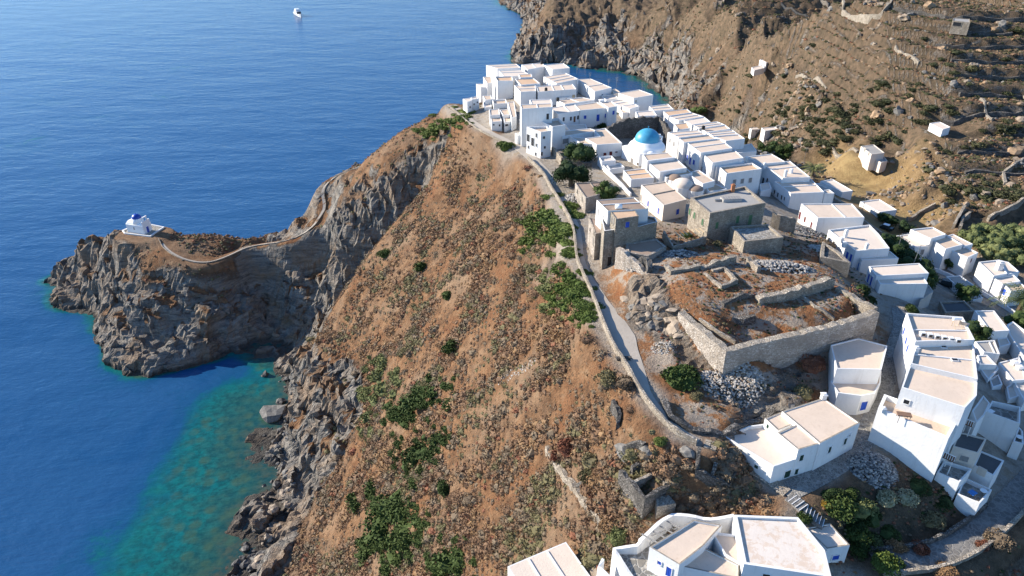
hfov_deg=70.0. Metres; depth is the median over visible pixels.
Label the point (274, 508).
boulder
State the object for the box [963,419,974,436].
balcony
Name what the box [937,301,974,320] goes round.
outbuilding
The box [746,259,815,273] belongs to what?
rubble heap
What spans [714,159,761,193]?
terrace house
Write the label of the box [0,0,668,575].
sea
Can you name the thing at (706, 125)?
terrace house
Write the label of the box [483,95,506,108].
village house
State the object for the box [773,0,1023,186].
terrace scrub
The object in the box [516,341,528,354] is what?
dry shrub
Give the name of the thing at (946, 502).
evergreen shrub
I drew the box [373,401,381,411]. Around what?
dry shrub
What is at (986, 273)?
village house
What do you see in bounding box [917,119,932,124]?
hill shrub
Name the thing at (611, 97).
outbuilding
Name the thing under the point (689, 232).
pergola
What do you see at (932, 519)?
evergreen shrub
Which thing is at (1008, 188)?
hill shrub
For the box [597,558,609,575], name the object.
parapet wall
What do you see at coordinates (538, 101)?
village house
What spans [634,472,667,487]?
boulder
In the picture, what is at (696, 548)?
village house
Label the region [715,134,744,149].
terrace house
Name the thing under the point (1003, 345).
outbuilding
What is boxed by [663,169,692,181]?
terrace house
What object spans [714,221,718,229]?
window
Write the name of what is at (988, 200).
hill shrub
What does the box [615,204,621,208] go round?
water tank
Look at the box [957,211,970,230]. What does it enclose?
field wall
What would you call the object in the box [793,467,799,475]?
window
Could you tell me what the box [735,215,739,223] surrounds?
door
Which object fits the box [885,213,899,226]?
hedge tree
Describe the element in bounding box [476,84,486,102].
village house
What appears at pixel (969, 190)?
hill shrub
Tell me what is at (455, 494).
dry shrub
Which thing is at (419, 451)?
evergreen thicket
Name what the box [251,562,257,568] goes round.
boulder
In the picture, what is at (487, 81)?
village house
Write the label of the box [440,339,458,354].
evergreen shrub
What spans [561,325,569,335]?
dry shrub
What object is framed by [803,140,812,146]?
hill shrub
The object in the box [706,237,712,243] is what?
evergreen shrub
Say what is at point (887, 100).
hill shrub
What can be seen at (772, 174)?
village house
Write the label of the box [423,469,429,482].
dry shrub
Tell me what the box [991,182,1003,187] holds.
hill shrub
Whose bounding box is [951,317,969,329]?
water heater
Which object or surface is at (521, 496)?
dry shrub
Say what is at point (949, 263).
garden tree
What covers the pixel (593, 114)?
village house
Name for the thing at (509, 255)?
dry shrub
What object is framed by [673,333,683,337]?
boulder
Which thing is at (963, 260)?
village house
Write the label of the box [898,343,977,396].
row house
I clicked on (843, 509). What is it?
evergreen shrub
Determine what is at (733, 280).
ruined cell
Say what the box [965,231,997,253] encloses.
tamarisk tree
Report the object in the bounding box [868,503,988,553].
retaining wall
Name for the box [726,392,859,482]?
village house
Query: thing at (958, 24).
window
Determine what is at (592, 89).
village house
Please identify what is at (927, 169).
hill shrub
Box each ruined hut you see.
[618,462,669,518]
[695,446,736,487]
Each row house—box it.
[868,394,955,481]
[893,313,974,389]
[895,366,976,467]
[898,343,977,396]
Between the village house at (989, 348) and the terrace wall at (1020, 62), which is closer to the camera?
the village house at (989, 348)
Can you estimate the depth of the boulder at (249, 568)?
143.25 m
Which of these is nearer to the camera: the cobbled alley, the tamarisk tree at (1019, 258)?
the cobbled alley
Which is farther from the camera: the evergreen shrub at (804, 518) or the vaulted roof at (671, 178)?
the vaulted roof at (671, 178)
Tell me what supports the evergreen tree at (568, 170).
on the hills
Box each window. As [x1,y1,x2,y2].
[526,134,529,142]
[531,137,534,146]
[562,138,568,143]
[625,221,629,227]
[656,559,661,566]
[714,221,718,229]
[753,463,758,469]
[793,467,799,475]
[798,454,804,461]
[827,445,832,453]
[831,554,840,560]
[842,437,847,445]
[902,398,910,405]
[952,22,961,26]
[958,454,969,462]
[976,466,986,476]
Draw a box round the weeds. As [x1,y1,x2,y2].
[620,212,1023,575]
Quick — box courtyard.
[620,534,669,575]
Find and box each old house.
[575,182,604,212]
[587,217,600,259]
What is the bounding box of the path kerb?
[158,169,351,262]
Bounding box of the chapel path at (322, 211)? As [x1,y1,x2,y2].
[162,176,335,261]
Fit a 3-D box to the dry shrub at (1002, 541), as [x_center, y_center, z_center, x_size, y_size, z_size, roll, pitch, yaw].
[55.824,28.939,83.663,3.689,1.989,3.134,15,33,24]
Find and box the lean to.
[918,285,932,308]
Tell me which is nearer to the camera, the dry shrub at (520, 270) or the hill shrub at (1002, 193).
the dry shrub at (520, 270)
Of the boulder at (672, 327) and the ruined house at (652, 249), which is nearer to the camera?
the boulder at (672, 327)
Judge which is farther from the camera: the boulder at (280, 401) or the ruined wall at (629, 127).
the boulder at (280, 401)
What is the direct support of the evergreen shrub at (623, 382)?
on the hills
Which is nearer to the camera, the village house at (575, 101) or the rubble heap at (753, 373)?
the rubble heap at (753, 373)
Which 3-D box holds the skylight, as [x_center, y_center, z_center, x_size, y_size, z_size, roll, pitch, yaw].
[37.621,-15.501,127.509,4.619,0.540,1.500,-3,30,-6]
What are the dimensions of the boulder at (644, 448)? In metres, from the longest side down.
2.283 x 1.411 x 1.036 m
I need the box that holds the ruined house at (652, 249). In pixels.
[625,239,666,259]
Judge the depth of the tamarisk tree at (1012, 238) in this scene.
147.97 m
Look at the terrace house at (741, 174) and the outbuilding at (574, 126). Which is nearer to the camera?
the terrace house at (741, 174)
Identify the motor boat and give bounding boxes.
[293,5,301,16]
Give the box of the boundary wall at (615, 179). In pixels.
[597,161,631,195]
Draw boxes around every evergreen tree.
[549,158,592,186]
[560,142,597,161]
[592,180,621,199]
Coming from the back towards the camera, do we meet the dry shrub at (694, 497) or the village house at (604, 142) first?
the village house at (604, 142)
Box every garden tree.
[691,106,707,114]
[757,140,778,152]
[773,143,794,160]
[944,258,953,269]
[953,283,982,303]
[967,319,993,341]
[1001,310,1023,328]
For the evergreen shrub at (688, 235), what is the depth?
126.35 m
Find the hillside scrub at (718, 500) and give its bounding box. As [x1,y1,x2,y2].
[281,99,784,575]
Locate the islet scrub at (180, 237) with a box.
[126,102,482,302]
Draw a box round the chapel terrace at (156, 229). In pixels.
[122,224,164,236]
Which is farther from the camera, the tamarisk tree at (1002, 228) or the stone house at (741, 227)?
the tamarisk tree at (1002, 228)
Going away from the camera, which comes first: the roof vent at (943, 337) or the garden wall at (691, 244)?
the roof vent at (943, 337)
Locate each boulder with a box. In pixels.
[234,558,241,563]
[240,545,249,552]
[242,559,251,567]
[246,563,254,572]
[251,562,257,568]
[254,553,263,562]
[259,405,285,422]
[261,370,268,376]
[264,533,269,539]
[267,534,272,541]
[269,504,278,512]
[272,480,280,488]
[276,398,286,404]
[614,443,626,462]
[620,296,627,301]
[625,312,630,319]
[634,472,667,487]
[636,296,647,304]
[639,444,651,455]
[644,311,651,317]
[647,293,661,306]
[647,320,655,328]
[654,303,660,311]
[658,300,667,306]
[663,316,671,322]
[665,308,678,311]
[666,317,678,333]
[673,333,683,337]
[679,445,695,458]
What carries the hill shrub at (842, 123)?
on the hills
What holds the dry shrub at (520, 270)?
on the hills
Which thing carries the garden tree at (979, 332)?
on the hills
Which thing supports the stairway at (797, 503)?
on the hills
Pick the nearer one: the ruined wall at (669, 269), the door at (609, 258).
the ruined wall at (669, 269)
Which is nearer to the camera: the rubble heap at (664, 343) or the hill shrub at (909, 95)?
the rubble heap at (664, 343)
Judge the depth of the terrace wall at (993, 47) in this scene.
215.94 m
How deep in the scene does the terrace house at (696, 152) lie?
163.38 m
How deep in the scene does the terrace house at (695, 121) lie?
188.24 m
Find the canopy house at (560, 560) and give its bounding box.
[508,542,589,575]
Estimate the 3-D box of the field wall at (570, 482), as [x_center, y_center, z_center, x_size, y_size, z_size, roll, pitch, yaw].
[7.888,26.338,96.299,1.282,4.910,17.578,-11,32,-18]
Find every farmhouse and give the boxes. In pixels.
[748,127,759,138]
[751,59,767,75]
[760,127,777,141]
[816,179,852,199]
[858,144,886,172]
[859,199,896,216]
[928,122,949,136]
[949,18,969,34]
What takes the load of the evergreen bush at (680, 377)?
on the hills
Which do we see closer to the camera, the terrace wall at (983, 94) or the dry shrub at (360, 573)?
the dry shrub at (360, 573)
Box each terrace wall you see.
[892,7,1023,22]
[935,44,1023,49]
[942,111,1023,125]
[950,59,1023,64]
[953,73,1023,80]
[954,30,1012,36]
[957,149,1023,157]
[958,92,1022,98]
[964,169,1023,175]
[1003,133,1023,136]
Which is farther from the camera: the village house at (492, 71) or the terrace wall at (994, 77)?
the village house at (492, 71)
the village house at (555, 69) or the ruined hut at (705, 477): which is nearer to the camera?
the ruined hut at (705, 477)
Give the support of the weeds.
on the hills
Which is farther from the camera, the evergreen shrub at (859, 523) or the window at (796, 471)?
the window at (796, 471)
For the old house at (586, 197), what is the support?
on the hills
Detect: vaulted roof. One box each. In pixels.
[667,174,681,184]
[671,178,692,197]
[687,184,703,198]
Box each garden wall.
[551,147,562,163]
[562,158,591,167]
[662,231,706,249]
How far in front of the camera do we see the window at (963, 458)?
88.55 m
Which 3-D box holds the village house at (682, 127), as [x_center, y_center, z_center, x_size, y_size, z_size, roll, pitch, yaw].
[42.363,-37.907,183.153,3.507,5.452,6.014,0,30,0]
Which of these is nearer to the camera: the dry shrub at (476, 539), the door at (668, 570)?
the door at (668, 570)
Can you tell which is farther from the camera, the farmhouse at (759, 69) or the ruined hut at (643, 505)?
the farmhouse at (759, 69)
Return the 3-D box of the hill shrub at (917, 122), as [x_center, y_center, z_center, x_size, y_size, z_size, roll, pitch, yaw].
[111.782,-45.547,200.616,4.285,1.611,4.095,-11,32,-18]
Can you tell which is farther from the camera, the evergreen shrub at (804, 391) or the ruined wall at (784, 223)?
the ruined wall at (784, 223)
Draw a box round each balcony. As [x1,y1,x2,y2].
[942,452,955,474]
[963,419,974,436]
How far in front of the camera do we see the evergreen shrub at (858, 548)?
82.22 m
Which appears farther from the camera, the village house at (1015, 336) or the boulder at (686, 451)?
the village house at (1015, 336)
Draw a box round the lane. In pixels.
[870,468,1023,568]
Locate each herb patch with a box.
[411,105,476,140]
[514,192,586,256]
[532,267,563,320]
[543,249,605,328]
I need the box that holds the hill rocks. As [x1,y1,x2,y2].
[676,1,1023,227]
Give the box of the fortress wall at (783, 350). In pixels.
[678,309,878,377]
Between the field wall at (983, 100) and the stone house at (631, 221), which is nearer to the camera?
the stone house at (631, 221)
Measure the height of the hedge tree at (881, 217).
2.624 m
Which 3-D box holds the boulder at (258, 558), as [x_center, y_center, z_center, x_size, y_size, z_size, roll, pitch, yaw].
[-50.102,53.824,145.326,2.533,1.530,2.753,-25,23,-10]
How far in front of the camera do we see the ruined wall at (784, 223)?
136.71 m
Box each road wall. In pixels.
[833,197,885,234]
[934,267,1014,313]
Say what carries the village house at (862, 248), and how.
on the hills
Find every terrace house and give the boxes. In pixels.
[635,110,656,117]
[642,152,674,170]
[648,158,686,182]
[649,104,673,117]
[663,109,690,123]
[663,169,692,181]
[666,130,706,158]
[668,113,703,131]
[677,135,716,162]
[683,117,709,129]
[684,139,731,170]
[690,170,726,194]
[693,122,724,130]
[701,125,729,133]
[701,149,742,179]
[707,130,736,136]
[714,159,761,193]
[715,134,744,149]
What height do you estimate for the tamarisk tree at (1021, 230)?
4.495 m
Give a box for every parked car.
[879,223,894,231]
[938,278,951,287]
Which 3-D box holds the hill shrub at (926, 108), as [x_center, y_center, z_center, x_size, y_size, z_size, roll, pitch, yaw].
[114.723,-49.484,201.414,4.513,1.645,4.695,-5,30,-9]
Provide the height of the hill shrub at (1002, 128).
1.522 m
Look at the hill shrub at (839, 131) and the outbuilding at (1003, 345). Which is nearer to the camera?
the outbuilding at (1003, 345)
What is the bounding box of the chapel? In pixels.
[126,213,151,234]
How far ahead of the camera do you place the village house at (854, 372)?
95.90 m
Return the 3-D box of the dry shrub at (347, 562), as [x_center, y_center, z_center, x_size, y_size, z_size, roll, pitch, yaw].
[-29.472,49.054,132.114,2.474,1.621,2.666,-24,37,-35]
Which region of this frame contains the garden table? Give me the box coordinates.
[968,489,977,496]
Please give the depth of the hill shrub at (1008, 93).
200.60 m
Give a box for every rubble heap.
[487,358,535,385]
[564,193,577,203]
[625,257,638,271]
[650,340,677,354]
[661,249,698,258]
[700,362,766,407]
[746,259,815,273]
[795,225,826,237]
[807,244,820,251]
[846,451,898,489]
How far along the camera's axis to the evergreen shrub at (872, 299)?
113.18 m
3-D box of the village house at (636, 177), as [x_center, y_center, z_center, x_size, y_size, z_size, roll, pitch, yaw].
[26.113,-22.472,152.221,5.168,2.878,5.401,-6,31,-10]
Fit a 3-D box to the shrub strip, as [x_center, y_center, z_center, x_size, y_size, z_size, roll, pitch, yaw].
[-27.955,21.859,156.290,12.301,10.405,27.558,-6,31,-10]
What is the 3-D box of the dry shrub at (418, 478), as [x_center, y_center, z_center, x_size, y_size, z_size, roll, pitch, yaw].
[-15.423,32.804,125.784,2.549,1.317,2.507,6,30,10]
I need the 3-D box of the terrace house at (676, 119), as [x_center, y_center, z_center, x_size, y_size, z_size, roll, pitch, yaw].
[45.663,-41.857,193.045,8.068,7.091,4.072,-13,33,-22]
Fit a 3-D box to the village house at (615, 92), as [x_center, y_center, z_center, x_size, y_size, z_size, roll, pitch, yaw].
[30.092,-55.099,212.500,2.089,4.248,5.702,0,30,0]
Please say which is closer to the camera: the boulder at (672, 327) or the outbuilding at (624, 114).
the boulder at (672, 327)
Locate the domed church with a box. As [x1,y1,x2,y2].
[621,126,664,165]
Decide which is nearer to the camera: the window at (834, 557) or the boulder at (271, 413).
the window at (834, 557)
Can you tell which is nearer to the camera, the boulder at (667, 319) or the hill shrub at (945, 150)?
the boulder at (667, 319)
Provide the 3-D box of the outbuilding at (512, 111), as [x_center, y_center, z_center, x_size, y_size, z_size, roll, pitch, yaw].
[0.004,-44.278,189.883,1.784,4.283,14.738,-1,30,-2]
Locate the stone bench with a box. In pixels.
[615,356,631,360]
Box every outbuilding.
[483,101,491,110]
[508,102,516,130]
[565,124,586,130]
[601,94,617,101]
[620,109,638,118]
[735,144,756,161]
[758,182,771,196]
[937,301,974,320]
[946,275,973,292]
[971,294,982,302]
[989,374,1002,389]
[996,338,1010,353]
[1005,385,1017,402]
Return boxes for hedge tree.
[876,212,887,221]
[879,232,904,247]
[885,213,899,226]
[889,238,921,263]
[898,219,917,232]
[898,250,934,268]
[923,265,940,289]
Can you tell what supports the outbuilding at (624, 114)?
on the hills
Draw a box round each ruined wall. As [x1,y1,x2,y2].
[606,116,671,145]
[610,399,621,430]
[614,247,646,274]
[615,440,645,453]
[638,256,652,272]
[663,264,700,274]
[698,317,735,343]
[700,254,736,269]
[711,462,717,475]
[721,292,754,306]
[731,314,755,326]
[745,257,760,272]
[755,276,834,303]
[770,211,795,233]
[801,295,834,320]
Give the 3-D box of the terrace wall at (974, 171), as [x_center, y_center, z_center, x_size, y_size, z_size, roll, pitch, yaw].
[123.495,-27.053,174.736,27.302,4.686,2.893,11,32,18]
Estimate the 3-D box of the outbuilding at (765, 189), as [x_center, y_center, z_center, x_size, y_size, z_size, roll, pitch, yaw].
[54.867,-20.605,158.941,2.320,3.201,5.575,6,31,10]
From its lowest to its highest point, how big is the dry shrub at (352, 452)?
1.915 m
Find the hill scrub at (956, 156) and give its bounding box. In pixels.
[586,0,1023,227]
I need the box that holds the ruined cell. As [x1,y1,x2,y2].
[703,267,737,288]
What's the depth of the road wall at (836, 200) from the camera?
157.75 m
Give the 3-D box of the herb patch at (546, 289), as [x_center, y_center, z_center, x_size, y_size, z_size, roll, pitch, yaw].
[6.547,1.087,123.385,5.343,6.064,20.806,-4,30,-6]
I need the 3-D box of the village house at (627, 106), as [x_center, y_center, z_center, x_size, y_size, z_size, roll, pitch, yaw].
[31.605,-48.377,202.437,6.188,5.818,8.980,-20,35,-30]
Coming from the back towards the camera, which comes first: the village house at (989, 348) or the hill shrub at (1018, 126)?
the hill shrub at (1018, 126)
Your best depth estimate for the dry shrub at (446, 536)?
111.50 m
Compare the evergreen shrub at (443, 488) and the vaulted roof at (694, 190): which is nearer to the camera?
the evergreen shrub at (443, 488)
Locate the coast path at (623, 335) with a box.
[450,105,699,442]
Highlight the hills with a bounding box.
[44,0,1023,575]
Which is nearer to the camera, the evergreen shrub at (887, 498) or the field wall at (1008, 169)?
the evergreen shrub at (887, 498)
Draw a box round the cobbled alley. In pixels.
[782,307,909,496]
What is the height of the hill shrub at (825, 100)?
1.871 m
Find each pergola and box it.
[641,521,679,551]
[675,228,703,243]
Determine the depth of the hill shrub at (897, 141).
201.10 m
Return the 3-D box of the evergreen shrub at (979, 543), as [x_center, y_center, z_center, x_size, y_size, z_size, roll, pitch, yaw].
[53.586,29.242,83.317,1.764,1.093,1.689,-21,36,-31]
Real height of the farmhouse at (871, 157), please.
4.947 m
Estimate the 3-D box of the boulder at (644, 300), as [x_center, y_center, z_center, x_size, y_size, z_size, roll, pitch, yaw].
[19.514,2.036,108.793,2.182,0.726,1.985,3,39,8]
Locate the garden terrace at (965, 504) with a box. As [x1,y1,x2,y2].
[953,479,991,516]
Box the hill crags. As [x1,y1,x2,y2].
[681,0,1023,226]
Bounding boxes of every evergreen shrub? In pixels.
[376,248,390,257]
[413,261,425,271]
[436,479,449,498]
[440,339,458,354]
[441,291,450,300]
[495,141,515,151]
[549,449,559,460]
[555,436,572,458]
[577,468,592,484]
[580,452,597,469]
[593,369,616,387]
[594,123,606,128]
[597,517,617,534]
[603,526,627,549]
[616,375,635,390]
[653,436,667,445]
[681,233,693,237]
[689,390,703,400]
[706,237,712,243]
[712,240,723,246]
[792,383,812,400]
[796,510,812,524]
[798,353,826,373]
[819,239,835,248]
[820,488,847,499]
[821,501,833,509]
[823,492,859,523]
[843,524,875,546]
[844,486,861,501]
[844,518,865,532]
[848,539,871,562]
[853,496,879,519]
[856,284,870,297]
[861,511,882,527]
[865,295,877,304]
[867,531,883,552]
[870,550,906,575]
[876,488,897,507]
[880,524,901,541]
[883,538,909,553]
[897,488,920,507]
[905,303,918,313]
[909,475,933,496]
[911,539,930,555]
[919,510,946,529]
[933,495,953,511]
[933,560,959,575]
[975,539,989,551]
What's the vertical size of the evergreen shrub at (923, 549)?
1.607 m
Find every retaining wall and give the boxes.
[660,398,775,437]
[835,286,877,314]
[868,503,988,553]
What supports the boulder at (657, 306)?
on the hills
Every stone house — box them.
[595,197,656,268]
[687,184,783,252]
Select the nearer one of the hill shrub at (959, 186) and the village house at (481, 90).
the hill shrub at (959, 186)
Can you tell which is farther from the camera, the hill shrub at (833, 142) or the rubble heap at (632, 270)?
the hill shrub at (833, 142)
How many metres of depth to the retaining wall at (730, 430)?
89.54 m
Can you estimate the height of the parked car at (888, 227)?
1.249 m
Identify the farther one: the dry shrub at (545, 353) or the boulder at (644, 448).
the dry shrub at (545, 353)
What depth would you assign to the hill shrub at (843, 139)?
213.10 m
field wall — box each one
[545,445,600,525]
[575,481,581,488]
[781,2,808,16]
[795,73,826,88]
[798,141,858,158]
[820,0,892,23]
[894,45,919,66]
[905,203,935,221]
[951,204,965,228]
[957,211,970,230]
[979,98,993,120]
[986,197,1023,221]
[1002,157,1023,184]
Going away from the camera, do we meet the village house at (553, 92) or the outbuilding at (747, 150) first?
the outbuilding at (747, 150)
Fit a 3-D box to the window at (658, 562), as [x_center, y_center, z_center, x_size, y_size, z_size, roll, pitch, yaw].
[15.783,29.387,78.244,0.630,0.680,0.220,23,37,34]
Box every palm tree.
[802,161,827,176]
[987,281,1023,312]
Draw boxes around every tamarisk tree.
[955,223,983,240]
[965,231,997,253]
[970,221,998,235]
[978,243,1004,260]
[981,223,1013,235]
[982,236,1014,248]
[992,247,1019,263]
[998,229,1023,249]
[1006,223,1022,233]
[1009,247,1023,267]
[1015,226,1023,234]
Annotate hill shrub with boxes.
[778,113,788,116]
[797,115,805,120]
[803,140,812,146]
[805,95,814,99]
[807,129,816,133]
[816,150,828,154]
[818,117,826,122]
[819,148,831,151]
[820,98,830,103]
[820,139,829,144]
[825,116,835,121]
[827,139,837,143]
[833,129,844,133]
[836,110,849,115]
[836,136,851,141]
[839,121,853,125]
[848,108,858,112]
[849,103,859,107]
[861,115,869,120]
[870,100,885,105]
[870,117,884,123]
[870,141,882,145]
[874,134,889,141]
[878,80,888,84]
[879,97,894,103]
[880,106,892,112]
[883,131,892,136]
[891,137,903,144]
[903,93,913,97]
[912,119,922,124]
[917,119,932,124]
[918,110,928,114]
[921,104,936,110]
[921,165,937,174]
[927,62,937,66]
[927,104,938,109]
[938,183,955,190]
[939,149,952,152]
[942,104,954,107]
[942,188,956,195]
[943,109,960,115]
[944,62,955,66]
[945,198,958,203]
[947,71,962,74]
[949,49,963,54]
[952,184,966,189]
[962,186,978,194]
[963,65,979,71]
[967,173,980,178]
[970,141,987,147]
[975,186,996,192]
[978,192,993,199]
[980,180,992,185]
[982,197,995,203]
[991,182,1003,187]
[991,191,1008,198]
[993,190,1010,198]
[994,127,1007,130]
[999,118,1014,123]
[1001,57,1013,60]
[1001,129,1017,134]
[1002,91,1015,95]
[1003,185,1016,190]
[1009,192,1023,198]
[1010,190,1023,193]
[1012,27,1023,32]
[1014,124,1023,127]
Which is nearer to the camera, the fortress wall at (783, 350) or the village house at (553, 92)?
the fortress wall at (783, 350)
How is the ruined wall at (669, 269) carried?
on the hills
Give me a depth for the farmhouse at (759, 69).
305.09 m
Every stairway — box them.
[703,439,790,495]
[785,493,824,529]
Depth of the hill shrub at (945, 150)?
186.40 m
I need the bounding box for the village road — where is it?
[832,201,1023,310]
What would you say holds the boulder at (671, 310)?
on the hills
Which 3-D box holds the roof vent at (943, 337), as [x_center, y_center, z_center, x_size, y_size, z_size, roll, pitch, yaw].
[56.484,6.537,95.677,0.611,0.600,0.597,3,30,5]
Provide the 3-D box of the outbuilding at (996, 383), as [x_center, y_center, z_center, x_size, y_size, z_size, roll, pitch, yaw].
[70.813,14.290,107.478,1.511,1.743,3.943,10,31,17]
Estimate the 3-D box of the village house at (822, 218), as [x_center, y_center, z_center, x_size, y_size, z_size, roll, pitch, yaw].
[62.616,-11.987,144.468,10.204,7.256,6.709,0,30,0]
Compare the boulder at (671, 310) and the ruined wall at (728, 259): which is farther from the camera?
the ruined wall at (728, 259)
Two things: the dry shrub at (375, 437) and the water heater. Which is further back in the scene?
the dry shrub at (375, 437)
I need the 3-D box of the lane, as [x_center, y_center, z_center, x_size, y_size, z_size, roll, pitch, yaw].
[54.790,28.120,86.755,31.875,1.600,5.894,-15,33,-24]
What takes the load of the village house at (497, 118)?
on the hills
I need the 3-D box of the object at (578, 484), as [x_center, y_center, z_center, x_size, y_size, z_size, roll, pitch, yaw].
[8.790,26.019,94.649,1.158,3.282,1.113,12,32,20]
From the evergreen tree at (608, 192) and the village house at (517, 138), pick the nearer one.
the evergreen tree at (608, 192)
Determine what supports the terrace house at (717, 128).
on the hills
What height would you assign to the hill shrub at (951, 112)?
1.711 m
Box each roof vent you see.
[919,331,925,336]
[926,332,932,337]
[933,333,939,339]
[940,335,947,339]
[954,337,961,343]
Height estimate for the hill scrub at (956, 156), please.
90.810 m
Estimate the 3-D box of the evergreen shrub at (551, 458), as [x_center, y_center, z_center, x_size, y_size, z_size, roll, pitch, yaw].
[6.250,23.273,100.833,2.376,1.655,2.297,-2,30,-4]
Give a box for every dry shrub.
[335,473,342,482]
[342,556,350,564]
[348,446,355,455]
[351,562,359,572]
[354,568,363,575]
[364,450,373,460]
[371,432,378,443]
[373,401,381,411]
[381,470,388,481]
[392,333,400,341]
[396,351,403,358]
[402,348,412,358]
[415,475,422,482]
[420,307,427,314]
[423,286,430,292]
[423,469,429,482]
[428,481,436,494]
[437,522,446,531]
[442,532,448,545]
[444,494,452,506]
[450,490,459,499]
[454,356,465,365]
[460,492,473,505]
[466,348,475,356]
[470,534,479,546]
[475,495,482,504]
[486,233,494,239]
[486,542,493,553]
[491,462,499,470]
[498,207,508,214]
[498,502,510,518]
[499,446,509,462]
[504,234,514,242]
[504,250,516,259]
[504,529,515,543]
[506,285,515,298]
[509,290,518,300]
[513,486,525,504]
[514,266,525,275]
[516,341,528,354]
[528,288,538,298]
[533,331,541,341]
[534,366,545,375]
[538,339,549,350]
[538,346,549,357]
[548,318,557,326]
[556,332,565,341]
[556,361,567,373]
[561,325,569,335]
[578,332,595,345]
[579,482,592,495]
[583,469,598,489]
[604,554,611,570]
[618,447,642,463]
[624,404,633,413]
[646,462,655,471]
[652,459,680,478]
[687,492,702,502]
[741,486,755,497]
[982,526,1017,551]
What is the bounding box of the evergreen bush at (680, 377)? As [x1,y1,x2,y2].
[660,364,703,391]
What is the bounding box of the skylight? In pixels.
[715,196,741,202]
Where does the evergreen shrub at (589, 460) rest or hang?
on the hills
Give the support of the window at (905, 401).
in the row house at (944, 400)
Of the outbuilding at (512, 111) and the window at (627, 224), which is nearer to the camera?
the window at (627, 224)
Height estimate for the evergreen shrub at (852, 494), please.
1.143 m
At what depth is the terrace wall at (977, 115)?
195.69 m
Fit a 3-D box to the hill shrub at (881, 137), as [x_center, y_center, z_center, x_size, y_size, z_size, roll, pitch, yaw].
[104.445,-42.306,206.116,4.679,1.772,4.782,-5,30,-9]
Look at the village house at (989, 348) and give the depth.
111.96 m
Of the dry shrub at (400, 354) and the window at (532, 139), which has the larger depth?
the window at (532, 139)
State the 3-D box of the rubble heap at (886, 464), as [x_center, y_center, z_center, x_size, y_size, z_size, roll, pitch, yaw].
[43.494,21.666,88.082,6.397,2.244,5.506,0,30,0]
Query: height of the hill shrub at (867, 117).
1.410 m
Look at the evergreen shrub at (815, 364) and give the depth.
98.45 m
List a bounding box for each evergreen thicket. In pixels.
[345,478,423,566]
[376,506,431,575]
[378,373,455,437]
[386,423,451,479]
[423,532,476,575]
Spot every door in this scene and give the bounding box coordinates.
[606,256,611,266]
[665,565,672,575]
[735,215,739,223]
[747,214,752,224]
[783,469,791,478]
[859,400,868,410]
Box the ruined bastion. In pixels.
[819,242,850,277]
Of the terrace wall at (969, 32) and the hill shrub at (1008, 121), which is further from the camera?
the terrace wall at (969, 32)
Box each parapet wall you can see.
[447,104,513,147]
[527,156,697,445]
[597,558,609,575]
[610,540,643,575]
[638,513,733,551]
[883,508,1023,575]
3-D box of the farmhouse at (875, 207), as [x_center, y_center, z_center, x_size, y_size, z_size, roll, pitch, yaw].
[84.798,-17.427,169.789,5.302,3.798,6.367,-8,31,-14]
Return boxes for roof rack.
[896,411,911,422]
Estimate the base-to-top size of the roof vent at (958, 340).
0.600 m
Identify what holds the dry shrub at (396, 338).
on the hills
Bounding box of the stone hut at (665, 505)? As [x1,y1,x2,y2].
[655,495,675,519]
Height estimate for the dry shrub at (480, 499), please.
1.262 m
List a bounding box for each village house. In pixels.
[463,96,478,112]
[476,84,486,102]
[483,76,491,96]
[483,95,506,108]
[486,64,520,98]
[489,109,510,131]
[495,76,512,98]
[499,70,531,95]
[514,85,535,104]
[515,78,539,85]
[515,132,520,143]
[520,103,552,146]
[522,63,544,85]
[526,126,550,158]
[530,99,552,105]
[536,84,575,104]
[542,118,565,148]
[543,73,577,93]
[544,63,569,75]
[552,104,578,124]
[557,97,594,105]
[561,128,593,148]
[569,128,621,156]
[576,78,611,101]
[576,99,616,126]
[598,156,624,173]
[611,89,619,96]
[612,99,638,117]
[618,90,652,110]
[623,168,653,186]
[640,181,686,220]
[647,520,739,575]
[673,122,689,131]
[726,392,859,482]
[730,515,849,575]
[744,154,784,183]
[761,161,809,191]
[772,179,833,210]
[797,204,864,234]
[826,225,898,273]
[827,338,886,414]
[865,263,928,306]
[897,234,928,260]
[908,227,945,258]
[928,234,972,269]
[934,433,985,499]
[947,247,977,275]
[964,395,1023,459]
[968,451,1003,488]
[971,310,1009,341]
[973,260,1018,292]
[974,340,999,363]
[976,355,998,382]
[988,275,1023,305]
[997,357,1023,410]
[1007,322,1023,365]
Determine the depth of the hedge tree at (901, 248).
138.94 m
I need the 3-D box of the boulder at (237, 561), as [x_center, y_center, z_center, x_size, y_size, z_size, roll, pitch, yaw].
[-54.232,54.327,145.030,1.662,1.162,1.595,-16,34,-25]
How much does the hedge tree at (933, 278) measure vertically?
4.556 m
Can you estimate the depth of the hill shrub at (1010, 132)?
189.10 m
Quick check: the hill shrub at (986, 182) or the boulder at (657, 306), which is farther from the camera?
the hill shrub at (986, 182)
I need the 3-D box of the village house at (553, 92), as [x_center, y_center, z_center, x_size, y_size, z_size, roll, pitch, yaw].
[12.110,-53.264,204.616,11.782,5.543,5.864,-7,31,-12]

